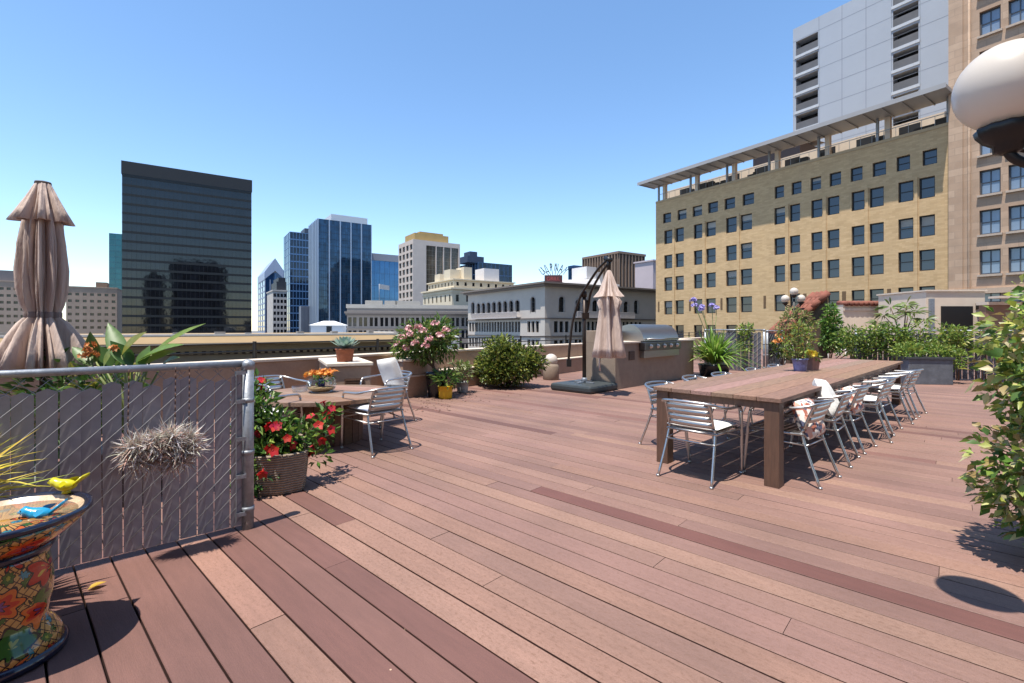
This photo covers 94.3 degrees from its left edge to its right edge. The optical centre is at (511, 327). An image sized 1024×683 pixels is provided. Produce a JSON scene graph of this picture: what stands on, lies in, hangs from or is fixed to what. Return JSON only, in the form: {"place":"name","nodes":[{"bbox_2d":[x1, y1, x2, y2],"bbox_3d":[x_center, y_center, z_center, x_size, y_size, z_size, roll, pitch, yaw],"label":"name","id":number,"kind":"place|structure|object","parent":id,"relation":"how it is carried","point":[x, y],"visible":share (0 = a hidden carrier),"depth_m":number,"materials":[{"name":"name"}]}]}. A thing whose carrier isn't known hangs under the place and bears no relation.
{"place":"outdoors","nodes":[
{"label":"outdoors","id":0,"kind":"place"},
{"bbox_2d":[0,270,22,332],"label":"apartment block","id":1,"kind":"structure","parent":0,"point":[11,312],"depth_m":201.43,"materials":[{"name":"beige concrete"}]},
{"bbox_2d":[0,424,73,496],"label":"yellow grass","id":2,"kind":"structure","parent":0,"point":[9,480],"depth_m":2.25,"materials":[{"name":"plant"}]},
{"bbox_2d":[66,282,121,333],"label":"apartment block","id":3,"kind":"structure","parent":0,"point":[97,309],"depth_m":210.21,"materials":[{"name":"beige concrete"}]},
{"bbox_2d":[109,233,121,289],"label":"glass tower","id":4,"kind":"structure","parent":0,"point":[115,260],"depth_m":301.77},
{"bbox_2d":[121,160,251,332],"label":"office tower","id":5,"kind":"structure","parent":0,"point":[186,249],"depth_m":201.51,"materials":[{"name":"black glass"}]},
{"bbox_2d":[0,330,457,366],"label":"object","id":6,"kind":"structure","parent":0,"point":[184,338],"depth_m":30.16,"materials":[{"name":"concrete"}]},
{"bbox_2d":[258,259,283,332],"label":"gabled tower","id":7,"kind":"structure","parent":0,"point":[271,272],"depth_m":527.03,"materials":[{"name":"blue glass"}]},
{"bbox_2d":[266,277,287,332],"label":"office building","id":8,"kind":"structure","parent":0,"point":[277,308],"depth_m":333.71,"materials":[{"name":"white concrete"}]},
{"bbox_2d":[284,228,307,332],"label":"glass tower","id":9,"kind":"structure","parent":0,"point":[296,261],"depth_m":403.96,"materials":[{"name":"blue glass"}]},
{"bbox_2d":[308,214,371,332],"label":"glass tower","id":10,"kind":"structure","parent":0,"point":[339,262],"depth_m":278.21,"materials":[{"name":"blue glass"}]},
{"bbox_2d":[372,253,397,304],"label":"glass building","id":11,"kind":"structure","parent":0,"point":[384,269],"depth_m":305.49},
{"bbox_2d":[0,0,850,330],"label":"sky","id":12,"kind":"structure","parent":0,"point":[523,134],"materials":[{"name":"blue"}]},
{"bbox_2d":[398,231,459,304],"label":"concrete tower","id":13,"kind":"structure","parent":0,"point":[424,258],"depth_m":221.16,"materials":[{"name":"beige concrete"}]},
{"bbox_2d":[421,267,515,304],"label":"stepped building","id":14,"kind":"structure","parent":0,"point":[448,286],"depth_m":156.78,"materials":[{"name":"concrete"}]},
{"bbox_2d":[460,251,511,281],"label":"glass building","id":15,"kind":"structure","parent":0,"point":[473,260],"depth_m":336.65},
{"bbox_2d":[461,266,655,347],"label":"stone building","id":16,"kind":"structure","parent":0,"point":[544,308],"depth_m":81.57,"materials":[{"name":"white stone"}]},
{"bbox_2d":[539,263,567,281],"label":"rooftop sign","id":17,"kind":"object","parent":16,"relation":"attached to","point":[553,278],"visible":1,"depth_m":79.90,"materials":[{"name":"metal"}]},
{"bbox_2d":[582,251,645,286],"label":"office building","id":18,"kind":"structure","parent":0,"point":[623,268],"depth_m":167.52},
{"bbox_2d":[633,259,655,288],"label":"plain block","id":19,"kind":"structure","parent":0,"point":[645,273],"depth_m":127.06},
{"label":"ground","id":20,"kind":"structure","parent":0,"visible":0},
{"bbox_2d":[44,566,107,682],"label":"roof","id":21,"kind":"structure","parent":20,"relation":"on","point":[46,676],"depth_m":2.06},
{"bbox_2d":[0,336,721,443],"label":"parapet wall","id":22,"kind":"structure","parent":21,"relation":"on","point":[296,367],"depth_m":8.08,"materials":[{"name":"paint"}]},
{"bbox_2d":[102,332,715,358],"bbox_3d":[0.636,0.835,13.969,0.103,1.230,40.000,0,0,38],"label":"railing","id":23,"kind":"object","parent":22,"relation":"on","point":[254,350],"visible":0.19,"depth_m":8.34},
{"bbox_2d":[5,349,1023,682],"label":"deck","id":24,"kind":"structure","parent":21,"relation":"on","point":[537,529],"depth_m":2.69,"materials":[{"name":"wood"}]},
{"bbox_2d":[0,491,92,682],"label":"bath","id":25,"kind":"object","parent":24,"relation":"on","point":[34,631],"visible":0.98,"depth_m":1.90,"materials":[{"name":"ceramic"}]},
{"bbox_2d":[17,498,67,517],"bbox_3d":[-1.973,0.772,1.991,0.156,0.084,0.097,0,0,-20],"label":"ceramic bird","id":26,"kind":"object","parent":25,"relation":"on","point":[34,512],"visible":0.87,"depth_m":1.97},
{"bbox_2d":[47,472,89,493],"bbox_3d":[-2.048,0.716,2.185,0.156,0.084,0.097,0,0,-10],"label":"ceramic bird","id":27,"kind":"object","parent":25,"relation":"on","point":[65,486],"visible":1,"depth_m":2.17},
{"bbox_2d":[0,180,95,489],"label":"closed umbrella","id":28,"kind":"object","parent":24,"relation":"on","point":[41,271],"visible":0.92,"depth_m":4.15,"materials":[{"name":"brown fabric"}]},
{"bbox_2d":[0,347,149,469],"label":"leafy shrub","id":29,"kind":"object","parent":24,"relation":"on","point":[62,384],"visible":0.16,"depth_m":4.18,"materials":[{"name":"green plant"}]},
{"bbox_2d":[0,359,254,569],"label":"slatted fence","id":30,"kind":"object","parent":24,"relation":"on","point":[80,427],"visible":0.91,"depth_m":2.79,"materials":[{"name":"metal"}]},
{"bbox_2d":[108,367,212,485],"bbox_3d":[-2.025,0.582,2.758,0.532,0.689,0.231,0,0,-39],"label":"hanging air plant","id":31,"kind":"object","parent":30,"relation":"hanging from","point":[175,448],"visible":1,"depth_m":2.74,"materials":[{"name":"plant"}]},
{"bbox_2d":[72,323,202,506],"bbox_3d":[-2.934,0.652,3.717,0.868,1.396,0.544,0,0,27],"label":"broadleaf plant","id":32,"kind":"object","parent":24,"relation":"on","point":[91,352],"visible":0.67,"depth_m":3.72,"materials":[{"name":"green plant"}]},
{"bbox_2d":[254,375,310,420],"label":"aluminium chair","id":33,"kind":"object","parent":24,"relation":"on","point":[276,380],"visible":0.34,"depth_m":6.38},
{"bbox_2d":[230,368,343,497],"bbox_3d":[-1.885,0.894,4.062,1.033,1.120,0.593,0,0,-42],"label":"basket planter","id":34,"kind":"object","parent":24,"relation":"on","point":[280,467],"visible":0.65,"depth_m":3.91,"materials":[{"name":"wicker"}]},
{"bbox_2d":[262,385,390,446],"bbox_3d":[-2.215,1.063,5.750,1.600,0.567,1.592,0,0,20],"label":"spool table","id":35,"kind":"object","parent":24,"relation":"on","point":[352,431],"visible":0.48,"depth_m":5.44,"materials":[{"name":"brown wood"}]},
{"bbox_2d":[303,368,337,392],"bbox_3d":[-2.319,0.629,5.772,0.366,0.301,0.349,0,0,30],"label":"flower bowl","id":36,"kind":"object","parent":35,"relation":"on","point":[321,387],"visible":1,"depth_m":5.73,"materials":[{"name":"orange plant"}]},
{"bbox_2d":[318,357,372,417],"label":"stucco pier","id":37,"kind":"structure","parent":24,"relation":"on","point":[355,370],"depth_m":7.08,"materials":[{"name":"paint"}]},
{"bbox_2d":[332,336,359,361],"bbox_3d":[-2.567,0.319,7.302,0.434,0.392,0.445,0,0,-34],"label":"succulent pot","id":38,"kind":"object","parent":37,"relation":"on","point":[345,353],"visible":1,"depth_m":7.19,"materials":[{"name":"ceramic"}]},
{"bbox_2d":[340,386,412,458],"bbox_3d":[-1.511,0.992,5.313,0.662,0.724,0.599,0,0,42],"label":"aluminium chair","id":39,"kind":"object","parent":24,"relation":"on","point":[394,393],"visible":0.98,"depth_m":5.16,"materials":[{"name":"metal"}]},
{"bbox_2d":[360,370,416,427],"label":"aluminium chair","id":40,"kind":"object","parent":24,"relation":"on","point":[407,376],"visible":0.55,"depth_m":6.84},
{"bbox_3d":[-1.812,0.877,6.764,0.460,0.063,0.460,0,0,38],"label":"seat cushion","id":41,"kind":"object","parent":40,"relation":"on","visible":0},
{"bbox_2d":[377,357,404,385],"bbox_3d":[-1.751,0.637,6.843,0.420,0.420,0.137,-10,12,37],"label":"throw pillow","id":42,"kind":"object","parent":41,"relation":"on","point":[388,368],"visible":0.96,"depth_m":6.75,"materials":[{"name":"white fabric"}]},
{"bbox_2d":[396,357,426,397],"bbox_3d":[-2.104,0.993,9.453,0.628,0.775,0.680,0,0,39],"label":"plant pot","id":43,"kind":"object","parent":24,"relation":"on","point":[417,385],"depth_m":9.27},
{"bbox_2d":[389,311,465,397],"bbox_3d":[-1.689,0.500,9.337,1.553,1.700,1.041,0,0,0],"label":"flowering shrub","id":44,"kind":"object","parent":24,"relation":"on","point":[426,343],"visible":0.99,"depth_m":9.19,"materials":[{"name":"green plant"}]},
{"bbox_2d":[427,367,463,398],"bbox_3d":[-1.277,1.024,9.120,0.700,0.652,0.584,0,0,0],"label":"potted plant","id":45,"kind":"object","parent":24,"relation":"on","point":[445,390],"visible":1,"depth_m":9.02,"materials":[{"name":"green plant"}]},
{"bbox_2d":[448,359,477,392],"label":"potted plant","id":46,"kind":"object","parent":24,"relation":"on","point":[462,386],"visible":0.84,"depth_m":9.89,"materials":[{"name":"green plant"}]},
{"bbox_2d":[470,332,550,386],"bbox_3d":[-0.044,0.722,10.950,1.723,1.277,1.506,0,0,-23],"label":"round bush","id":47,"kind":"object","parent":24,"relation":"on","point":[516,364],"visible":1,"depth_m":10.57,"materials":[{"name":"green plant"}]},
{"bbox_2d":[543,354,558,379],"bbox_3d":[1.022,1.012,12.451,0.420,0.675,0.420,0,0,0],"label":"globe bollard","id":48,"kind":"object","parent":24,"relation":"on","point":[551,372],"visible":0.84,"depth_m":12.29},
{"bbox_2d":[551,256,625,393],"bbox_3d":[1.755,-0.054,10.056,1.727,2.808,1.232,0,0,44],"label":"cantilever umbrella","id":49,"kind":"object","parent":24,"relation":"on","point":[609,342],"visible":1,"depth_m":9.48,"materials":[{"name":"beige fabric"}]},
{"bbox_2d":[586,330,695,389],"bbox_3d":[3.371,0.715,12.044,0.860,1.310,4.060,0,0,44],"label":"grill counter","id":50,"kind":"object","parent":24,"relation":"on","point":[632,369],"visible":0.5,"depth_m":10.98,"materials":[{"name":"paint"}]},
{"bbox_2d":[622,324,680,357],"bbox_3d":[3.522,0.305,11.825,0.682,0.790,1.860,0,0,44],"label":"gas grill","id":51,"kind":"object","parent":50,"relation":"in","point":[653,338],"visible":0.98,"depth_m":11.41,"materials":[{"name":"silver metal"}]},
{"bbox_2d":[638,381,713,455],"bbox_3d":[1.871,0.992,5.416,0.599,0.724,0.662,0,0,-38],"label":"aluminium chair","id":52,"kind":"object","parent":24,"relation":"on","point":[651,396],"visible":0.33,"depth_m":5.48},
{"bbox_2d":[656,398,742,489],"bbox_3d":[1.727,0.992,4.368,0.662,0.724,0.599,0,0,-44],"label":"aluminium chair","id":53,"kind":"object","parent":24,"relation":"on","point":[684,410],"visible":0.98,"depth_m":4.21,"materials":[{"name":"metal"}]},
{"bbox_2d":[670,419,736,430],"bbox_3d":[1.760,0.881,4.399,0.460,0.058,0.460,0,0,-44],"label":"seat cushion","id":54,"kind":"object","parent":53,"relation":"on","point":[719,424],"visible":0.49,"depth_m":4.28,"materials":[{"name":"white fabric"}]},
{"bbox_2d":[688,297,760,376],"bbox_3d":[5.625,0.245,13.403,2.653,2.233,2.624,0,0,11],"label":"agapanthus","id":55,"kind":"object","parent":24,"relation":"on","point":[713,351],"visible":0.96,"depth_m":13.15,"materials":[{"name":"green plant"}]},
{"bbox_2d":[704,329,765,369],"bbox_3d":[7.050,0.690,15.100,1.801,1.320,0.080,0,0,36],"label":"slatted fence","id":56,"kind":"object","parent":24,"relation":"on","point":[756,352],"visible":0.59,"depth_m":14.85,"materials":[{"name":"metal"}]},
{"bbox_2d":[734,321,754,370],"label":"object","id":57,"kind":"object","parent":24,"relation":"on","point":[745,331],"visible":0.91,"depth_m":14.82,"materials":[{"name":"green plant"}]},
{"bbox_2d":[766,330,782,367],"bbox_3d":[8.325,0.705,15.050,1.182,1.290,0.078,0,0,-39],"label":"slatted fence","id":58,"kind":"object","parent":24,"relation":"on","point":[770,359],"visible":0.53,"depth_m":14.86,"materials":[{"name":"metal"}]},
{"bbox_2d":[653,358,902,488],"bbox_3d":[4.185,0.970,6.616,6.498,0.760,1.176,0,0,-44],"label":"dining table","id":59,"kind":"object","parent":24,"relation":"on","point":[772,392],"visible":0.9,"depth_m":4.75,"materials":[{"name":"brown wood"}]},
{"bbox_2d":[779,318,820,371],"bbox_3d":[3.950,0.224,6.466,0.540,0.731,0.387,0,0,0],"label":"table planter","id":60,"kind":"object","parent":59,"relation":"on","point":[800,363],"visible":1,"depth_m":6.47,"materials":[{"name":"plant"}]},
{"bbox_2d":[803,350,822,370],"bbox_3d":[4.186,0.433,6.659,0.340,0.311,0.264,0,0,-38],"label":"table planter","id":61,"kind":"object","parent":59,"relation":"on","point":[813,364],"visible":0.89,"depth_m":6.59,"materials":[{"name":"brown ceramic"}]},
{"bbox_2d":[765,334,795,364],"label":"orange shrub","id":62,"kind":"object","parent":24,"relation":"on","point":[777,340],"visible":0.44,"depth_m":14.74,"materials":[{"name":"green plant"}]},
{"bbox_2d":[743,399,841,489],"bbox_3d":[2.562,0.992,4.364,0.599,0.724,0.662,0,0,-40],"label":"aluminium chair","id":63,"kind":"object","parent":24,"relation":"on","point":[820,408],"visible":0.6,"depth_m":4.18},
{"bbox_2d":[792,398,825,439],"bbox_3d":[2.655,0.807,4.253,0.380,0.340,0.137,0,-22,-40],"label":"throw pillow","id":64,"kind":"object","parent":63,"relation":"on","point":[814,430],"visible":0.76,"depth_m":4.15,"materials":[{"name":"fabric"}]},
{"bbox_2d":[781,288,805,363],"bbox_3d":[10.657,-0.089,17.998,0.958,2.878,0.294,0,0,-9],"label":"globe lamp","id":65,"kind":"object","parent":24,"relation":"on","point":[785,299],"visible":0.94,"depth_m":17.94,"materials":[{"name":"glass"}]},
{"bbox_2d":[772,306,819,363],"bbox_3d":[8.501,0.330,14.183,1.368,2.050,0.713,0,0,0],"label":"leggy shrub","id":66,"kind":"object","parent":24,"relation":"on","point":[794,316],"visible":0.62,"depth_m":14.17,"materials":[{"name":"green plant"}]},
{"bbox_2d":[769,290,830,363],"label":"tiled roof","id":67,"kind":"structure","parent":24,"relation":"on","point":[816,302],"depth_m":18.02,"materials":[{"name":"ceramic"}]},
{"bbox_2d":[784,390,860,468],"bbox_3d":[3.204,0.992,4.969,0.662,0.724,0.599,0,0,43],"label":"aluminium chair","id":68,"kind":"object","parent":24,"relation":"on","point":[842,404],"visible":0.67,"depth_m":4.73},
{"bbox_2d":[812,379,838,416],"bbox_3d":[3.258,0.717,4.918,0.148,0.400,0.400,-30,-26,37],"label":"throw pillow","id":69,"kind":"object","parent":68,"relation":"on","point":[826,390],"visible":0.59,"depth_m":4.81,"materials":[{"name":"white fabric"}]},
{"bbox_2d":[797,384,877,454],"bbox_3d":[3.737,0.992,5.464,0.599,0.724,0.662,0,0,-42],"label":"aluminium chair","id":70,"kind":"object","parent":24,"relation":"on","point":[860,394],"visible":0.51,"depth_m":5.20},
{"bbox_2d":[817,302,877,358],"bbox_3d":[12.615,0.200,17.603,2.519,2.328,0.866,0,0,0],"label":"tall creeper","id":71,"kind":"object","parent":24,"relation":"on","point":[828,327],"visible":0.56,"depth_m":17.53,"materials":[{"name":"green plant"}]},
{"bbox_2d":[826,379,894,443],"bbox_3d":[4.366,0.992,5.952,0.662,0.724,0.599,0,0,41],"label":"aluminium chair","id":72,"kind":"object","parent":24,"relation":"on","point":[880,394],"visible":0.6,"depth_m":5.72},
{"bbox_2d":[835,376,902,433],"bbox_3d":[4.811,0.992,6.418,0.599,0.724,0.662,0,0,-41],"label":"aluminium chair","id":73,"kind":"object","parent":24,"relation":"on","point":[888,389],"visible":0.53,"depth_m":6.35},
{"bbox_2d":[832,320,921,375],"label":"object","id":74,"kind":"object","parent":24,"relation":"on","point":[878,333],"visible":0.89,"depth_m":13.13,"materials":[{"name":"green plant"}]},
{"bbox_2d":[856,371,916,424],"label":"aluminium chair","id":75,"kind":"object","parent":24,"relation":"on","point":[905,380],"visible":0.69,"depth_m":6.88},
{"bbox_2d":[867,369,927,417],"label":"aluminium chair","id":76,"kind":"object","parent":24,"relation":"on","point":[913,378],"visible":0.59,"depth_m":7.39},
{"bbox_2d":[864,296,938,331],"bbox_3d":[11.901,0.176,14.556,2.150,2.353,1.154,0,0,0],"label":"feathery tree","id":77,"kind":"object","parent":24,"relation":"on","point":[930,319],"visible":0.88,"depth_m":14.55,"materials":[{"name":"green plant"}]},
{"bbox_2d":[888,341,973,384],"bbox_3d":[10.198,0.833,11.592,1.840,1.034,0.726,0,0,8],"label":"zinc planter","id":78,"kind":"object","parent":24,"relation":"on","point":[938,370],"visible":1,"depth_m":11.36,"materials":[{"name":"grey metal"}]},
{"bbox_2d":[854,329,1023,380],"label":"slatted fence","id":79,"kind":"object","parent":24,"relation":"on","point":[966,374],"visible":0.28,"depth_m":12.23,"materials":[{"name":"metal"}]},
{"bbox_2d":[891,314,1023,380],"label":"creeper","id":80,"kind":"object","parent":79,"relation":"attached to","point":[950,337],"visible":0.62,"depth_m":12.16,"materials":[{"name":"green plant"}]},
{"bbox_2d":[951,38,1023,167],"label":"globe lamp","id":81,"kind":"object","parent":24,"relation":"on","point":[987,99],"visible":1,"depth_m":1.84,"materials":[{"name":"white opal glass"},{"name":"black metal"}]},
{"bbox_2d":[957,274,1023,544],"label":"variegated shrub","id":82,"kind":"object","parent":24,"relation":"on","point":[1009,364],"visible":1,"depth_m":2.75,"materials":[{"name":"green plant"}]},
{"bbox_2d":[836,301,877,355],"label":"garden wall","id":83,"kind":"structure","parent":21,"relation":"on","point":[859,314],"depth_m":23.00,"materials":[{"name":"paint"}]},
{"bbox_2d":[876,290,987,356],"bbox_3d":[18.674,-0.088,21.270,2.584,3.037,2.780,0,0,0],"label":"roof hut","id":84,"kind":"object","parent":21,"relation":"on","point":[955,307],"visible":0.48,"depth_m":20.00,"materials":[{"name":"paint"}]},
{"bbox_2d":[941,306,972,349],"bbox_3d":[18.709,0.042,19.973,1.314,1.917,0.046,0,0,0],"label":"doorway","id":85,"kind":"structure","parent":84,"relation":"in","point":[962,315],"depth_m":19.95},
{"bbox_2d":[976,296,1023,361],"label":"garden wall","id":86,"kind":"structure","parent":21,"relation":"on","point":[1001,307],"depth_m":19.00,"materials":[{"name":"brown paint"}]},
{"bbox_2d":[299,306,309,332],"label":"office building","id":87,"kind":"structure","parent":20,"relation":"on","point":[304,318],"depth_m":286.31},
{"bbox_2d":[344,284,467,348],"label":"classical building","id":88,"kind":"structure","parent":20,"relation":"on","point":[388,316],"depth_m":114.50,"materials":[{"name":"grey stone"}]},
{"bbox_2d":[637,82,951,349],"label":"brick building","id":89,"kind":"structure","parent":20,"relation":"on","point":[862,217],"depth_m":52.68,"materials":[{"name":"beige brick"}]},
{"bbox_2d":[852,191,863,210],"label":"window","id":90,"kind":"structure","parent":89,"relation":"in","point":[857,197],"depth_m":48.98,"materials":[{"name":"blue glass"}]},
{"bbox_2d":[852,225,863,244],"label":"window","id":91,"kind":"structure","parent":89,"relation":"in","point":[858,231],"depth_m":48.98,"materials":[{"name":"blue glass"}]},
{"bbox_2d":[852,257,863,275],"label":"window","id":92,"kind":"structure","parent":89,"relation":"in","point":[857,262],"depth_m":48.98,"materials":[{"name":"blue glass"}]},
{"bbox_2d":[870,186,883,207],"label":"window","id":93,"kind":"structure","parent":89,"relation":"in","point":[876,194],"depth_m":47.62,"materials":[{"name":"blue glass"}]},
{"bbox_2d":[870,222,883,242],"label":"window","id":94,"kind":"structure","parent":89,"relation":"in","point":[877,229],"depth_m":47.62,"materials":[{"name":"blue glass"}]},
{"bbox_2d":[870,254,883,274],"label":"window","id":95,"kind":"structure","parent":89,"relation":"in","point":[876,261],"depth_m":47.63,"materials":[{"name":"blue glass"}]},
{"bbox_2d":[899,181,912,202],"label":"window","id":96,"kind":"structure","parent":89,"relation":"in","point":[905,188],"depth_m":45.69,"materials":[{"name":"blue glass"}]},
{"bbox_2d":[899,218,912,239],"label":"window","id":97,"kind":"structure","parent":89,"relation":"in","point":[905,225],"depth_m":45.69,"materials":[{"name":"blue glass"}]},
{"bbox_2d":[899,251,912,272],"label":"window","id":98,"kind":"structure","parent":89,"relation":"in","point":[905,258],"depth_m":45.69,"materials":[{"name":"blue glass"}]},
{"bbox_2d":[920,176,934,198],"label":"window","id":99,"kind":"structure","parent":89,"relation":"in","point":[927,185],"depth_m":44.39,"materials":[{"name":"blue glass"}]},
{"bbox_2d":[920,214,934,236],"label":"window","id":100,"kind":"structure","parent":89,"relation":"in","point":[927,223],"depth_m":44.38,"materials":[{"name":"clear glass"}]},
{"bbox_2d":[920,249,934,270],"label":"window","id":101,"kind":"structure","parent":89,"relation":"in","point":[927,257],"depth_m":44.39,"materials":[{"name":"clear glass"}]},
{"bbox_2d":[923,149,936,165],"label":"window","id":102,"kind":"structure","parent":89,"relation":"in","point":[930,156],"depth_m":44.21,"materials":[{"name":"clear glass"}]},
{"bbox_2d":[793,0,947,146],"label":"clad tower","id":103,"kind":"structure","parent":20,"relation":"on","point":[851,56],"depth_m":65.15,"materials":[{"name":"grey metal"}]},
{"bbox_2d":[948,0,1023,301],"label":"stone building","id":104,"kind":"structure","parent":20,"relation":"on","point":[985,219],"depth_m":41.03,"materials":[{"name":"beige stone"}]},
{"bbox_2d":[977,249,1002,276],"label":"window","id":105,"kind":"structure","parent":104,"relation":"in","point":[990,260],"depth_m":40.59,"materials":[{"name":"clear glass"}]},
{"bbox_2d":[977,208,1002,237],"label":"window","id":106,"kind":"structure","parent":104,"relation":"in","point":[990,220],"depth_m":40.59,"materials":[{"name":"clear glass"}]},
{"bbox_2d":[977,168,1002,197],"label":"window","id":107,"kind":"structure","parent":104,"relation":"in","point":[990,180],"depth_m":40.59,"materials":[{"name":"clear glass"}]},
{"bbox_2d":[977,6,1002,39],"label":"window","id":108,"kind":"structure","parent":104,"relation":"in","point":[990,20],"depth_m":40.59,"materials":[{"name":"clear glass"}]},
{"bbox_2d":[1006,246,1023,274],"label":"window","id":109,"kind":"structure","parent":104,"relation":"in","point":[1016,254],"depth_m":39.34,"materials":[{"name":"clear glass"}]},
{"bbox_2d":[1006,205,1023,233],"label":"window","id":110,"kind":"structure","parent":104,"relation":"in","point":[1016,213],"depth_m":39.34,"materials":[{"name":"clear glass"}]},
{"bbox_2d":[1006,165,1023,192],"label":"window","id":111,"kind":"structure","parent":104,"relation":"in","point":[1016,174],"depth_m":39.39,"materials":[{"name":"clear glass"}]},
{"bbox_2d":[1006,0,1023,28],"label":"window","id":112,"kind":"structure","parent":104,"relation":"in","point":[1016,7],"depth_m":39.34,"materials":[{"name":"clear glass"}]},
{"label":"roof block","id":113,"kind":"object","parent":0,"visible":0},
{"bbox_2d":[311,321,345,332],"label":"roof pavilion","id":114,"kind":"structure","parent":113,"relation":"on","point":[324,326],"depth_m":93.14,"materials":[{"name":"white fabric"}]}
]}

